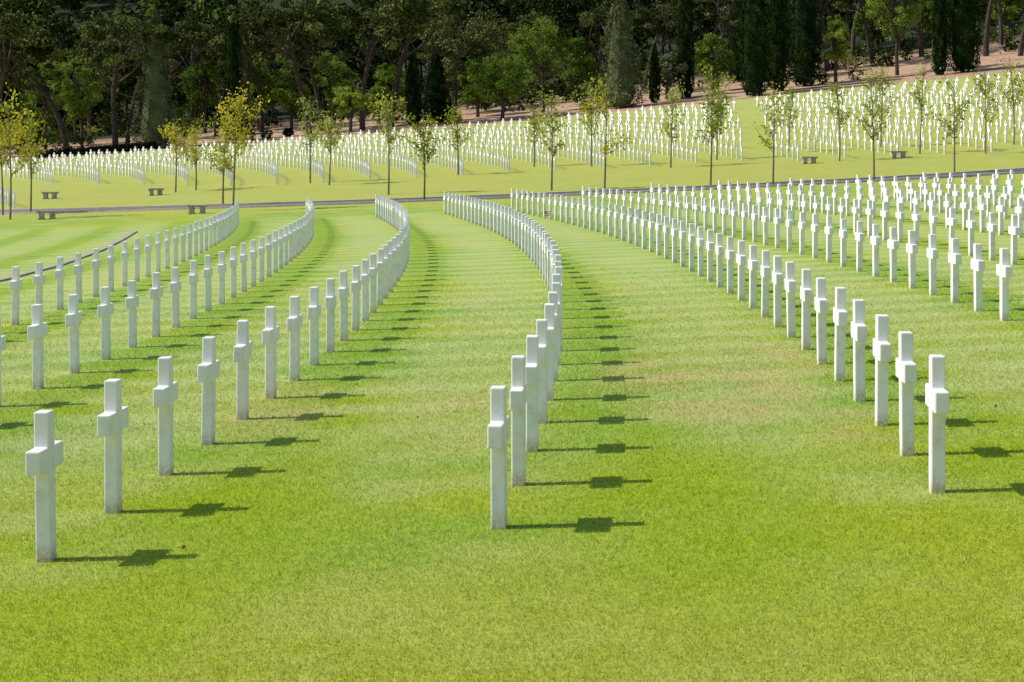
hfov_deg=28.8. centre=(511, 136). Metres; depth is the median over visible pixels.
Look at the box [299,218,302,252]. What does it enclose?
marble cross
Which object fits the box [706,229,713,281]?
marble cross
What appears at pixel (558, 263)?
marble cross
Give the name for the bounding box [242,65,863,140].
shrubs
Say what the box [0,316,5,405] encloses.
marble cross
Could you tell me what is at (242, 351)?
marble cross
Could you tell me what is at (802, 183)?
marble cross
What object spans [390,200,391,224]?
marble cross
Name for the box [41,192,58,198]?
stone bench
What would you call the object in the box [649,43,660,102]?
cypress tree
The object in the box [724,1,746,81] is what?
cypress tree
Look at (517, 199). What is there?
marble cross
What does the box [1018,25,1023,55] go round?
stone pine
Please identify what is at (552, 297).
marble cross
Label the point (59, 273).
marble cross
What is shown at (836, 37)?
broadleaf tree
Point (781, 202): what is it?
marble cross
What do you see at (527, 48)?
broadleaf tree
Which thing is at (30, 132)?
young plane tree
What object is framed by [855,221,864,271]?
marble cross
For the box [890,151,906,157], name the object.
stone bench
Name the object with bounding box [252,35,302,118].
broadleaf tree
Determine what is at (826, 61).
stone pine
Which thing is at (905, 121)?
grave crosses
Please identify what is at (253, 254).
marble cross
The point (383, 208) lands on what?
marble cross
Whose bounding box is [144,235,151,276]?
marble cross
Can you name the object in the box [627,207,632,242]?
marble cross
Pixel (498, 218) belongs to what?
marble cross
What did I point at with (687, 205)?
marble cross
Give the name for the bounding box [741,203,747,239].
marble cross
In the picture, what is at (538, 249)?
marble cross
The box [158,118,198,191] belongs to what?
young plane tree
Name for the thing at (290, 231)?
marble cross
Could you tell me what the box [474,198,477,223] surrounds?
marble cross
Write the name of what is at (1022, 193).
marble cross
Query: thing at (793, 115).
young plane tree
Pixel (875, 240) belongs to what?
marble cross
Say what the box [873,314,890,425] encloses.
marble cross
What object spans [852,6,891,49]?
broadleaf tree
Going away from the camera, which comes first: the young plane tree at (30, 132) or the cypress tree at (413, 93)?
the young plane tree at (30, 132)
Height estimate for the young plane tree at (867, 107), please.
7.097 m
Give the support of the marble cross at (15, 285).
on the ground at (446, 246)
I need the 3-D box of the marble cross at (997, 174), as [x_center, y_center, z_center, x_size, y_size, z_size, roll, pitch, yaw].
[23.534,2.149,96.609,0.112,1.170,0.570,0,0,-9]
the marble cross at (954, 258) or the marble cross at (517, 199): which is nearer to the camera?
the marble cross at (954, 258)
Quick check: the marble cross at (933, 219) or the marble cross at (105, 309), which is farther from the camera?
the marble cross at (933, 219)
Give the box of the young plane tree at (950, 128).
[930,67,976,171]
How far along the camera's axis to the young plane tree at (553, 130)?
120.94 m
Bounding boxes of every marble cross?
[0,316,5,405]
[9,266,21,324]
[25,410,62,562]
[27,304,47,388]
[33,262,45,303]
[54,257,64,309]
[65,294,81,373]
[73,253,83,302]
[91,248,100,296]
[97,286,113,359]
[97,379,128,513]
[106,245,114,291]
[121,241,128,285]
[125,280,138,347]
[133,238,140,281]
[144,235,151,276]
[149,272,162,336]
[153,356,177,475]
[155,233,160,271]
[164,230,169,268]
[169,267,180,327]
[172,228,178,265]
[180,226,185,261]
[187,224,192,258]
[188,260,198,318]
[193,222,197,255]
[197,336,219,445]
[198,220,203,253]
[203,255,212,310]
[204,218,208,250]
[209,217,212,247]
[213,215,216,245]
[217,214,220,243]
[217,251,226,303]
[220,213,223,241]
[223,211,225,239]
[226,210,228,237]
[227,209,230,235]
[229,247,236,297]
[230,208,232,233]
[233,320,251,419]
[234,205,236,229]
[240,243,247,291]
[250,240,256,286]
[258,237,264,281]
[262,306,279,398]
[265,234,271,276]
[272,231,277,272]
[278,228,283,268]
[283,226,288,264]
[287,296,302,380]
[288,224,292,261]
[292,222,296,258]
[297,220,300,254]
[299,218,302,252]
[302,216,305,249]
[304,215,307,246]
[306,213,309,244]
[307,287,320,365]
[308,212,310,242]
[309,210,311,239]
[310,209,312,237]
[311,208,313,236]
[325,278,335,352]
[338,270,348,340]
[351,265,360,330]
[361,259,369,320]
[369,253,376,312]
[375,194,377,216]
[377,249,383,304]
[378,195,380,217]
[380,196,382,219]
[383,197,384,220]
[383,245,388,298]
[385,198,387,222]
[387,199,389,223]
[387,241,392,291]
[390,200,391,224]
[391,200,393,226]
[391,237,396,286]
[394,201,396,227]
[396,202,398,229]
[396,234,400,280]
[397,204,399,231]
[398,232,402,276]
[400,206,403,227]
[400,228,404,271]
[403,226,406,267]
[404,222,408,260]
[404,224,408,263]
[406,219,409,250]
[443,191,446,213]
[447,192,450,214]
[451,193,454,215]
[455,194,458,217]
[459,195,461,218]
[463,196,465,219]
[467,196,469,221]
[470,197,473,222]
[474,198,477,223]
[478,199,481,225]
[482,200,485,226]
[486,200,488,228]
[487,386,509,529]
[489,202,492,230]
[493,203,496,232]
[497,204,500,234]
[500,205,503,236]
[504,206,507,238]
[508,208,511,240]
[510,355,526,486]
[511,188,513,208]
[511,209,514,242]
[514,211,517,245]
[516,189,519,211]
[518,212,521,248]
[521,190,524,212]
[521,214,525,251]
[524,216,528,254]
[526,191,529,213]
[526,335,539,451]
[528,218,531,257]
[531,220,535,261]
[532,191,534,215]
[533,222,537,264]
[536,319,548,423]
[537,192,540,216]
[537,225,540,269]
[539,227,543,273]
[542,231,546,278]
[543,193,546,217]
[544,233,549,283]
[544,303,554,400]
[547,238,552,289]
[548,194,552,218]
[548,292,557,381]
[550,240,555,291]
[551,245,557,273]
[552,274,561,351]
[552,282,560,365]
[553,249,558,273]
[554,195,557,220]
[555,254,561,260]
[555,261,561,265]
[555,266,562,338]
[560,195,563,221]
[565,196,569,223]
[571,197,575,224]
[577,198,581,226]
[581,186,585,207]
[583,198,587,227]
[588,187,591,199]
[589,200,593,229]
[595,188,598,200]
[595,201,599,231]
[601,202,605,233]
[602,188,605,201]
[608,189,612,202]
[608,203,612,235]
[614,204,618,237]
[615,189,619,204]
[621,206,625,240]
[622,190,626,214]
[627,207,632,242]
[630,191,633,216]
[634,209,639,245]
[637,191,641,217]
[641,211,646,248]
[645,192,649,218]
[648,213,654,251]
[650,183,654,204]
[652,193,656,220]
[655,214,661,254]
[658,184,662,206]
[660,193,664,221]
[663,216,669,258]
[666,184,670,207]
[669,195,673,223]
[671,218,677,262]
[674,185,678,208]
[676,196,681,224]
[679,221,685,266]
[683,186,687,209]
[685,196,690,226]
[688,223,694,270]
[691,186,695,210]
[694,197,699,228]
[697,227,703,275]
[700,187,704,211]
[703,198,708,230]
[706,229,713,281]
[709,188,713,212]
[712,200,717,232]
[715,233,723,286]
[717,180,721,201]
[718,188,723,214]
[721,201,727,234]
[726,237,734,293]
[727,181,731,203]
[728,189,733,215]
[731,202,736,236]
[736,181,740,204]
[736,240,745,300]
[737,189,742,216]
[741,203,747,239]
[746,182,750,205]
[747,190,752,218]
[748,245,757,308]
[751,205,757,241]
[755,182,760,206]
[757,191,762,219]
[761,207,768,244]
[761,250,770,316]
[765,183,770,207]
[768,192,773,220]
[772,255,782,326]
[774,208,780,247]
[776,184,781,207]
[778,193,784,222]
[784,262,795,337]
[786,184,791,209]
[786,210,792,250]
[789,178,793,192]
[790,193,795,224]
[797,185,802,210]
[798,212,805,254]
[799,179,804,190]
[800,269,812,349]
[801,194,807,226]
[809,185,814,211]
[810,179,815,201]
[811,214,818,258]
[813,195,819,224]
[814,278,827,364]
[820,186,826,213]
[821,179,826,202]
[825,216,833,262]
[826,197,832,215]
[832,186,837,214]
[833,287,847,381]
[838,198,845,229]
[839,219,847,266]
[844,180,850,189]
[844,187,850,215]
[851,299,866,401]
[852,199,859,234]
[855,175,860,193]
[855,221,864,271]
[857,181,862,190]
[857,188,863,217]
[866,200,873,237]
[867,175,871,197]
[869,181,874,195]
[870,189,876,218]
[870,224,880,276]
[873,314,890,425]
[880,176,885,198]
[881,202,888,239]
[882,182,888,201]
[884,189,890,220]
[887,227,898,281]
[892,176,896,199]
[895,182,901,202]
[896,203,904,242]
[896,331,916,455]
[898,190,905,221]
[905,177,909,200]
[906,230,917,288]
[909,183,915,209]
[912,204,920,245]
[913,191,919,203]
[918,177,923,201]
[922,183,929,211]
[923,172,926,189]
[925,354,948,493]
[927,234,938,294]
[928,192,935,225]
[929,206,937,233]
[932,178,938,202]
[936,173,940,190]
[937,184,943,212]
[944,193,951,227]
[946,178,952,201]
[947,208,956,252]
[948,238,961,302]
[949,173,953,195]
[952,184,959,213]
[960,194,968,229]
[961,178,967,193]
[966,210,975,256]
[968,185,975,209]
[971,243,984,311]
[976,174,982,197]
[976,179,982,203]
[977,195,986,232]
[984,186,992,216]
[987,212,996,260]
[991,174,995,198]
[991,179,998,206]
[995,169,999,191]
[996,196,1005,234]
[996,248,1012,320]
[1001,186,1009,218]
[1006,174,1010,193]
[1007,180,1014,207]
[1008,215,1019,264]
[1010,170,1014,179]
[1015,198,1023,237]
[1019,187,1023,220]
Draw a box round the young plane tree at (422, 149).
[399,109,443,199]
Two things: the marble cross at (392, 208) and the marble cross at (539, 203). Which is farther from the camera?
the marble cross at (539, 203)
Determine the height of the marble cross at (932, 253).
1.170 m
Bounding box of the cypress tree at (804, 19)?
[787,0,824,85]
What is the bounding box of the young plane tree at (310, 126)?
[295,95,324,182]
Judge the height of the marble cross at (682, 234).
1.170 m
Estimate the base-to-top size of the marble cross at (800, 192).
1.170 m
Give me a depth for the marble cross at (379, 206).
93.89 m
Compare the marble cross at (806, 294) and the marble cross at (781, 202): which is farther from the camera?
the marble cross at (781, 202)
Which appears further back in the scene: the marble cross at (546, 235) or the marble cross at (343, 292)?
the marble cross at (546, 235)
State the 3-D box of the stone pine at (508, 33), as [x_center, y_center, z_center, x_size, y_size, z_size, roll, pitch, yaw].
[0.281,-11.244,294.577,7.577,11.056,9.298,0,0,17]
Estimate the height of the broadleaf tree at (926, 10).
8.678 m
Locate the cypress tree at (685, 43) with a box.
[675,0,696,97]
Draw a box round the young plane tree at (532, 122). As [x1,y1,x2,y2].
[520,103,547,166]
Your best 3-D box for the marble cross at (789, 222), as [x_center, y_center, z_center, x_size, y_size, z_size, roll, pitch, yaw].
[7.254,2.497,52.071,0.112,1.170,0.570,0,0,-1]
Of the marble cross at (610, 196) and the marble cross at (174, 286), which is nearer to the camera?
the marble cross at (174, 286)
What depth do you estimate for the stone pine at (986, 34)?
261.39 m
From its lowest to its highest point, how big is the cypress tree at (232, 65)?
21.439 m
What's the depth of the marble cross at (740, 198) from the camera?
77.95 m
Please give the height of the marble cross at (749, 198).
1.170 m
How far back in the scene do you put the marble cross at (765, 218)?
55.72 m
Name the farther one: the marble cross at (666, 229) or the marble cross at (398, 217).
the marble cross at (398, 217)
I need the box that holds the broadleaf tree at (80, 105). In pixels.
[60,67,103,146]
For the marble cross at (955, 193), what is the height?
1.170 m
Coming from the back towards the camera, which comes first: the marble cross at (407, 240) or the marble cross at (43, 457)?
the marble cross at (407, 240)
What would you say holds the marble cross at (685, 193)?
on the ground at (446, 246)
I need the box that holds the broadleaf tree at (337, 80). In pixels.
[314,50,358,123]
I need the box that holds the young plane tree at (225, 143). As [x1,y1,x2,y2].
[198,115,237,203]
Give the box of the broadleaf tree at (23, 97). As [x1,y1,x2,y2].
[0,93,40,155]
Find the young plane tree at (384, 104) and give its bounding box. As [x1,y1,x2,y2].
[364,90,406,194]
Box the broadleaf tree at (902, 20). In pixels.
[863,0,922,74]
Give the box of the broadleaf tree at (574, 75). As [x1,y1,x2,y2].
[559,37,598,102]
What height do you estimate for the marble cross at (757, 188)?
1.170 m
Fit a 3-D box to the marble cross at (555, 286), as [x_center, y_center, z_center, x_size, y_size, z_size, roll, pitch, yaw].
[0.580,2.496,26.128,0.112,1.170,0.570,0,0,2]
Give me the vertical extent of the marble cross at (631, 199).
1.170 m
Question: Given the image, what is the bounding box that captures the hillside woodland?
[0,0,677,72]
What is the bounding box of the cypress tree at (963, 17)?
[945,0,985,71]
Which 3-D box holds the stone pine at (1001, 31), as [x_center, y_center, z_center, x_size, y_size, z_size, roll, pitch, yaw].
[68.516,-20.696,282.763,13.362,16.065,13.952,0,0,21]
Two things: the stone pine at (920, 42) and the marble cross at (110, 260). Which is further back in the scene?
the stone pine at (920, 42)
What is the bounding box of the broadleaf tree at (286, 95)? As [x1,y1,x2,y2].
[272,79,310,129]
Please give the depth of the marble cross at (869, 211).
57.64 m
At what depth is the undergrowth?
285.95 m
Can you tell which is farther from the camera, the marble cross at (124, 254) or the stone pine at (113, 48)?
the stone pine at (113, 48)
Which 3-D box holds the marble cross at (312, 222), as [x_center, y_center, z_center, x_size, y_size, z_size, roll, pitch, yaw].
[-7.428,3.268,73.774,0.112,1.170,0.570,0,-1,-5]
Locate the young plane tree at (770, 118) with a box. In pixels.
[753,82,795,184]
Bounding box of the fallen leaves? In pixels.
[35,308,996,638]
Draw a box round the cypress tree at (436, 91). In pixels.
[421,51,454,121]
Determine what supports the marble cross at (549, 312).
on the ground at (446, 246)
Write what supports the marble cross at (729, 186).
on the ground at (446, 246)
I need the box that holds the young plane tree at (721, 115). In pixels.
[699,79,737,159]
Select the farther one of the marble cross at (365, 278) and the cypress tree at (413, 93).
the cypress tree at (413, 93)
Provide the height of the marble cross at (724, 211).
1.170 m
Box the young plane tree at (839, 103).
[820,73,854,160]
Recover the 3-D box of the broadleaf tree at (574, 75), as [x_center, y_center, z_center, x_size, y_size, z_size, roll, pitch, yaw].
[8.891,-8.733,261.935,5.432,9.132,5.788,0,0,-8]
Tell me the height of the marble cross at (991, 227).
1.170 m
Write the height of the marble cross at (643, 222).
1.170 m
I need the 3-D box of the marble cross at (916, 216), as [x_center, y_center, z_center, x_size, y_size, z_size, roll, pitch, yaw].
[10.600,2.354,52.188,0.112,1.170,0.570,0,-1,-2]
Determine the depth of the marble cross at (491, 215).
74.22 m
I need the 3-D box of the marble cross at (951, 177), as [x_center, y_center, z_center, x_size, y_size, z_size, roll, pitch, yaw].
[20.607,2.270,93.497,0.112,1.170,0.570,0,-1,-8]
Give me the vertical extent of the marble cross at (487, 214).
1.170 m
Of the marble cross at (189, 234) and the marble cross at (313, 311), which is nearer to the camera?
the marble cross at (313, 311)
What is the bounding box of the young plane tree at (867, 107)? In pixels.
[845,63,899,179]
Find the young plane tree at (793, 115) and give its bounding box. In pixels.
[776,78,801,142]
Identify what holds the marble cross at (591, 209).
on the ground at (446, 246)
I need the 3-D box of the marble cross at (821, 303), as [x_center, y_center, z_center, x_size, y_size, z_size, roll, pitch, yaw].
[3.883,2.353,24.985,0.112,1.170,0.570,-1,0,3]
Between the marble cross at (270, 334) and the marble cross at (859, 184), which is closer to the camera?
the marble cross at (270, 334)
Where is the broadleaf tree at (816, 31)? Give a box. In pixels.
[786,21,822,48]
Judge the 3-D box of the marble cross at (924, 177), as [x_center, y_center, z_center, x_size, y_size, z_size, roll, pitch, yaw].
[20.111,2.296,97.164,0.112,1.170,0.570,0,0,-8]
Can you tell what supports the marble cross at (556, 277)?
on the ground at (446, 246)
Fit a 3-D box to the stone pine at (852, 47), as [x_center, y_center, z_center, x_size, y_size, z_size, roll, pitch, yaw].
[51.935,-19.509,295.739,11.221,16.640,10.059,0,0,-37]
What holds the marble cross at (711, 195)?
on the ground at (446, 246)
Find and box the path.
[0,169,1023,211]
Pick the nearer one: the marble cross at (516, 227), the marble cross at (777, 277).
the marble cross at (777, 277)
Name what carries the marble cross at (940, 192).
on the ground at (446, 246)
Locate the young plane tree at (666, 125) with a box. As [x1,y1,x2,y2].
[654,75,689,167]
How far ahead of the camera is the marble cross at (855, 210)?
59.47 m
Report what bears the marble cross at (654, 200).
on the ground at (446, 246)
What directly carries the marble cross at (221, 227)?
on the ground at (446, 246)
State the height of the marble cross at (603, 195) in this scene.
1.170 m
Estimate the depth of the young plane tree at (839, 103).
138.00 m
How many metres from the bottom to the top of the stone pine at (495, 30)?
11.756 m
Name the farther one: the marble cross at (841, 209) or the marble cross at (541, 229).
the marble cross at (841, 209)
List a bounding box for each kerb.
[0,168,1023,210]
[0,171,1023,213]
[0,231,136,281]
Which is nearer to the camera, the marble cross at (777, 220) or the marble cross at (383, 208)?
the marble cross at (777, 220)
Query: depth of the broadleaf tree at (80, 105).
261.72 m
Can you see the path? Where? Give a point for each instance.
(1005, 171)
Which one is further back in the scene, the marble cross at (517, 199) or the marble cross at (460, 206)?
the marble cross at (517, 199)
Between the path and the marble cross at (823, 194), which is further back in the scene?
the path
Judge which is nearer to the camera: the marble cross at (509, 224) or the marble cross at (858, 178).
the marble cross at (509, 224)
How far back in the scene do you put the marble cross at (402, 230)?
49.52 m
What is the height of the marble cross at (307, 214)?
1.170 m
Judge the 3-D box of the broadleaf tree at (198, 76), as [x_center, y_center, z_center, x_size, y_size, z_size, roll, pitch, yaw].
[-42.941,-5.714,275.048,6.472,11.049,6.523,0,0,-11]
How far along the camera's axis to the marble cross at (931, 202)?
63.53 m
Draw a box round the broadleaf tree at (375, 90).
[365,84,391,123]
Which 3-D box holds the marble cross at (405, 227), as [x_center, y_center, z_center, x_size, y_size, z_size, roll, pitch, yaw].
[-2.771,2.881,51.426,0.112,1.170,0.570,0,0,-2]
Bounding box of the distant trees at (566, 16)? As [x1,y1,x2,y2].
[0,0,1023,136]
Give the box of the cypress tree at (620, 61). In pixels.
[596,0,649,107]
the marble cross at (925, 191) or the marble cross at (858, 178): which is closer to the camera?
the marble cross at (925, 191)
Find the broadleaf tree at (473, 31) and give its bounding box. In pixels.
[457,9,511,95]
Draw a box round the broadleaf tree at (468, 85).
[457,58,495,116]
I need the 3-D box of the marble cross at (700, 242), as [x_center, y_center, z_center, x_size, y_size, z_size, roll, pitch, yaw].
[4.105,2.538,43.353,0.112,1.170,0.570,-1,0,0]
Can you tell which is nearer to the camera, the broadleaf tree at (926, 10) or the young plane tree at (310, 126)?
the young plane tree at (310, 126)
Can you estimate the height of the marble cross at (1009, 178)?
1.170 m
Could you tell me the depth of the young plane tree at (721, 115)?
145.92 m
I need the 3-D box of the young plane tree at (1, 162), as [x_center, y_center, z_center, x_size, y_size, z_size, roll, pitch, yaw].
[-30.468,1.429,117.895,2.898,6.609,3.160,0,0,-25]
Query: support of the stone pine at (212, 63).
on the ground at (446, 246)
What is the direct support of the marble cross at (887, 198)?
on the ground at (446, 246)
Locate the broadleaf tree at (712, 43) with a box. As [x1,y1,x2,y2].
[694,32,734,89]
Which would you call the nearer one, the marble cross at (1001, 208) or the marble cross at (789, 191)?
the marble cross at (1001, 208)
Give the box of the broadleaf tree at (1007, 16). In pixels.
[991,0,1023,40]
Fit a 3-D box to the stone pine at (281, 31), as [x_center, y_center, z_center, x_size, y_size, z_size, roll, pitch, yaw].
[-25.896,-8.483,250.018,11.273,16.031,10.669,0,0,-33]
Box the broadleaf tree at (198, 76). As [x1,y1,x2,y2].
[178,56,224,133]
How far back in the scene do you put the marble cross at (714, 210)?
64.92 m
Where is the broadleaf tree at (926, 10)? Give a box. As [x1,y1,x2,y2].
[917,0,950,47]
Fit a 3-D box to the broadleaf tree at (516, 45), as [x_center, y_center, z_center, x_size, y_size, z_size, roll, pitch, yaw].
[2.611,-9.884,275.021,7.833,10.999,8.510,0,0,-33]
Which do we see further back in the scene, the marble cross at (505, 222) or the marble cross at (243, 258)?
the marble cross at (505, 222)
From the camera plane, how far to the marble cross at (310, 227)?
69.98 m
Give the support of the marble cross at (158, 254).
on the ground at (446, 246)
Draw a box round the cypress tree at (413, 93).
[404,50,422,125]
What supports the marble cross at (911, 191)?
on the ground at (446, 246)
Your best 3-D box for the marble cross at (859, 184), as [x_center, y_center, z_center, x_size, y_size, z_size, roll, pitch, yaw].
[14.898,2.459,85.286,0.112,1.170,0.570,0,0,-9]
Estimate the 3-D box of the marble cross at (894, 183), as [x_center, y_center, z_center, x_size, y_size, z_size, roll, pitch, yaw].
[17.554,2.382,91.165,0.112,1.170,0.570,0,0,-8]
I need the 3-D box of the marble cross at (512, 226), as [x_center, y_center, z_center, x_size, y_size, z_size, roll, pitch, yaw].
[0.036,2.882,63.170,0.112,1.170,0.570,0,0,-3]
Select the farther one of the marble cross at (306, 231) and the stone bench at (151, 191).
the stone bench at (151, 191)
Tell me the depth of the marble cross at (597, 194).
92.63 m
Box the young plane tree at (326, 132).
[310,104,348,184]
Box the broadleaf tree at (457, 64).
[418,13,471,99]
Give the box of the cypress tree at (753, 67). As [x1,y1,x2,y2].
[734,0,772,95]
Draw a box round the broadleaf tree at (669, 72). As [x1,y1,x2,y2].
[647,51,688,99]
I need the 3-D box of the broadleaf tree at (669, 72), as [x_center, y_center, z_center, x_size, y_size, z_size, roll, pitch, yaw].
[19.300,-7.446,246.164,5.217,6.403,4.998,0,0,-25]
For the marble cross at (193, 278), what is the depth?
36.78 m
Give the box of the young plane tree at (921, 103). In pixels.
[903,62,932,153]
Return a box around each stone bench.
[36,210,57,218]
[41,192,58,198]
[147,188,163,194]
[187,205,207,213]
[801,156,817,163]
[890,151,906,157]
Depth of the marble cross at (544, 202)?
85.93 m
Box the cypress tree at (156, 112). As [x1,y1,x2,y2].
[126,7,181,147]
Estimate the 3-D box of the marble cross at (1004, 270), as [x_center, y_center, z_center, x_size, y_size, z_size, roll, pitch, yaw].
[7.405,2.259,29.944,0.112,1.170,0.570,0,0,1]
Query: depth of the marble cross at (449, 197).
94.53 m
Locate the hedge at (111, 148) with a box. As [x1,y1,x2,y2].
[32,141,158,158]
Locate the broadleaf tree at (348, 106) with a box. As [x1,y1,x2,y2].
[332,85,366,133]
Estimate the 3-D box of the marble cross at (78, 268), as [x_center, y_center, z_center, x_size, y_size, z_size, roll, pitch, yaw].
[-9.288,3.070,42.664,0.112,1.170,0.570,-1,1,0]
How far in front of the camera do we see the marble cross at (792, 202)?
68.75 m
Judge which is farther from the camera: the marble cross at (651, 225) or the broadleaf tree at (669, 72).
the broadleaf tree at (669, 72)
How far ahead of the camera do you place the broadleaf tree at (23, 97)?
249.66 m
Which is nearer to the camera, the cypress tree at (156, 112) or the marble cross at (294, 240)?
the marble cross at (294, 240)
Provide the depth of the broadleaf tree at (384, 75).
260.87 m
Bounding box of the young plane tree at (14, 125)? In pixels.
[0,82,39,219]
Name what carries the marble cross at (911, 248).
on the ground at (446, 246)
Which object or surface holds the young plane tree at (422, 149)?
on the ground at (446, 246)
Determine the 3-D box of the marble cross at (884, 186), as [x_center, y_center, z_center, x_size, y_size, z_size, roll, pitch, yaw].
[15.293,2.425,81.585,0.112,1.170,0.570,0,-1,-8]
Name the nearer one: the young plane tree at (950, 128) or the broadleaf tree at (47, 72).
the young plane tree at (950, 128)
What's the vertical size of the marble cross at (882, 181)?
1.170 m
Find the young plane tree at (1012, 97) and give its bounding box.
[994,52,1023,144]
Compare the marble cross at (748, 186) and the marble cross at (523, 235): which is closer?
the marble cross at (523, 235)
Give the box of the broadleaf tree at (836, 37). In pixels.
[823,14,849,83]
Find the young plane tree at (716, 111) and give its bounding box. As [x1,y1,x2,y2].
[691,49,734,184]
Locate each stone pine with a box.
[0,10,53,113]
[0,22,68,148]
[0,42,66,152]
[60,36,133,141]
[77,1,179,150]
[92,37,191,143]
[127,13,223,91]
[164,23,222,131]
[208,30,274,135]
[209,23,288,132]
[224,0,348,133]
[259,9,347,130]
[315,0,431,130]
[375,0,466,126]
[390,10,464,110]
[417,35,487,110]
[463,25,507,59]
[493,23,539,91]
[508,11,565,90]
[576,0,647,99]
[630,0,695,87]
[695,0,768,86]
[697,0,733,80]
[790,0,847,71]
[831,0,885,63]
[841,0,878,56]
[901,0,905,46]
[911,0,923,56]
[983,0,993,55]
[996,0,1003,44]
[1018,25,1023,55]
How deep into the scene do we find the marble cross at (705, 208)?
66.75 m
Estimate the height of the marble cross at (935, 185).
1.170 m
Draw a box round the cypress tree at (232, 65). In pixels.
[222,0,244,140]
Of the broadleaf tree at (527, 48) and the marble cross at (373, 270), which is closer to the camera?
the marble cross at (373, 270)
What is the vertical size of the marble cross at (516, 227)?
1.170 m
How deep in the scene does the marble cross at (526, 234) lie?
55.69 m
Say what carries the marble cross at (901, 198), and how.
on the ground at (446, 246)
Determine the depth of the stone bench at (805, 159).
136.81 m
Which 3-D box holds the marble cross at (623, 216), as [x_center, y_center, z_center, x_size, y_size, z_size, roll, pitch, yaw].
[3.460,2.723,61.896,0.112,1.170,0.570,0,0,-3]
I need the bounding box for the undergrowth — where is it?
[0,0,1023,152]
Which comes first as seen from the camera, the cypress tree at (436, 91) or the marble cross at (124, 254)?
the marble cross at (124, 254)
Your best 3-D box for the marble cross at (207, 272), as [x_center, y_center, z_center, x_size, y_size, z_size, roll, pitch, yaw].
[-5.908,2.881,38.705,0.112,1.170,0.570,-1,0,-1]
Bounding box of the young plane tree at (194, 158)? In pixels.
[178,113,212,189]
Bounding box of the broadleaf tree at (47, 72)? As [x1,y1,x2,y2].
[21,59,68,148]
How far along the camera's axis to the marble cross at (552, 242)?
39.03 m
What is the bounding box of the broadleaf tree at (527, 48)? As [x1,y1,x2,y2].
[512,16,571,112]
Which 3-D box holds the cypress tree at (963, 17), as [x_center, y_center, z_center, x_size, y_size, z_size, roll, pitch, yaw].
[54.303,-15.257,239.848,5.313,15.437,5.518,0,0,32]
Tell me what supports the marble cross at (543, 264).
on the ground at (446, 246)
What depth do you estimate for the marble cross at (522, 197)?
93.33 m
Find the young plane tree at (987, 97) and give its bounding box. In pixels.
[965,67,1004,153]
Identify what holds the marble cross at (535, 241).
on the ground at (446, 246)
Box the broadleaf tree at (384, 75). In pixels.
[372,62,407,120]
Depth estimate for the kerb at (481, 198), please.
115.16 m
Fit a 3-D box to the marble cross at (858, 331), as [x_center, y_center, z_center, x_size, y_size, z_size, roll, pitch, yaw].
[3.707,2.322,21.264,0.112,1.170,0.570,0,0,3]
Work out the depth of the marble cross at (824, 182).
90.79 m
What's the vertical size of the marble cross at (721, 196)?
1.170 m
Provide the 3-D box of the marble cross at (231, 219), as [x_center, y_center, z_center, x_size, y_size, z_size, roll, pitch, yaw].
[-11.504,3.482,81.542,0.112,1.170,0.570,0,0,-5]
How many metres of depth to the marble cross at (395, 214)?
80.92 m
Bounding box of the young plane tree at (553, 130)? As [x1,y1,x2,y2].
[526,85,574,190]
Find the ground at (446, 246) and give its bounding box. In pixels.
[0,0,1023,681]
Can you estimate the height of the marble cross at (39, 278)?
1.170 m
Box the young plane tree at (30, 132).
[3,103,52,211]
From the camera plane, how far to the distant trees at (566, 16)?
312.55 m
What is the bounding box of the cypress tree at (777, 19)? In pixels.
[766,0,792,90]
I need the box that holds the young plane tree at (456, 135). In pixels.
[436,104,475,174]
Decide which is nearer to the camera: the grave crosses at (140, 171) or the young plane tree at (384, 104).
the young plane tree at (384, 104)
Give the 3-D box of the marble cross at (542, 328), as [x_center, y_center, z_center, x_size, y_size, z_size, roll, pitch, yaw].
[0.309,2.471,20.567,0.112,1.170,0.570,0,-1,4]
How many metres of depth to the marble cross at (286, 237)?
55.19 m
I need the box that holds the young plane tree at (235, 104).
[205,81,271,205]
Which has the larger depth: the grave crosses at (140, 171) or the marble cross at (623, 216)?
the grave crosses at (140, 171)
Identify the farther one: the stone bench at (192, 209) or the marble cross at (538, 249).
the stone bench at (192, 209)
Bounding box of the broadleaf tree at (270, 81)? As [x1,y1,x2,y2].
[249,67,278,130]
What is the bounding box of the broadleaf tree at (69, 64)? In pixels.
[50,48,108,134]
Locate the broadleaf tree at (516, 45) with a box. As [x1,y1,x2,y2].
[503,26,555,102]
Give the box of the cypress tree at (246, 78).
[238,3,252,133]
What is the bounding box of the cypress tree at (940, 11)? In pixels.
[931,0,949,74]
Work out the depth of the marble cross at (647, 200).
79.71 m
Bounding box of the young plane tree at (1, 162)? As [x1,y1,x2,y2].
[0,109,22,214]
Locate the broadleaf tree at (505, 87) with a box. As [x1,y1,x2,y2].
[471,52,532,120]
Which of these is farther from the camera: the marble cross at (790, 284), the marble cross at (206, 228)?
the marble cross at (206, 228)
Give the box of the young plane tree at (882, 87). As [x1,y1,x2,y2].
[861,63,899,146]
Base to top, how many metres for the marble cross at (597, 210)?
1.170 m
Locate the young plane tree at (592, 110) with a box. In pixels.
[576,81,608,166]
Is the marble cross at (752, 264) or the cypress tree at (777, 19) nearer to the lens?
the marble cross at (752, 264)
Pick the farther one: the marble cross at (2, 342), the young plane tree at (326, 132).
the young plane tree at (326, 132)
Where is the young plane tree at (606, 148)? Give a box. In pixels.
[575,65,632,189]
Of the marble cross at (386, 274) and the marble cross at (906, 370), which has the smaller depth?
the marble cross at (906, 370)

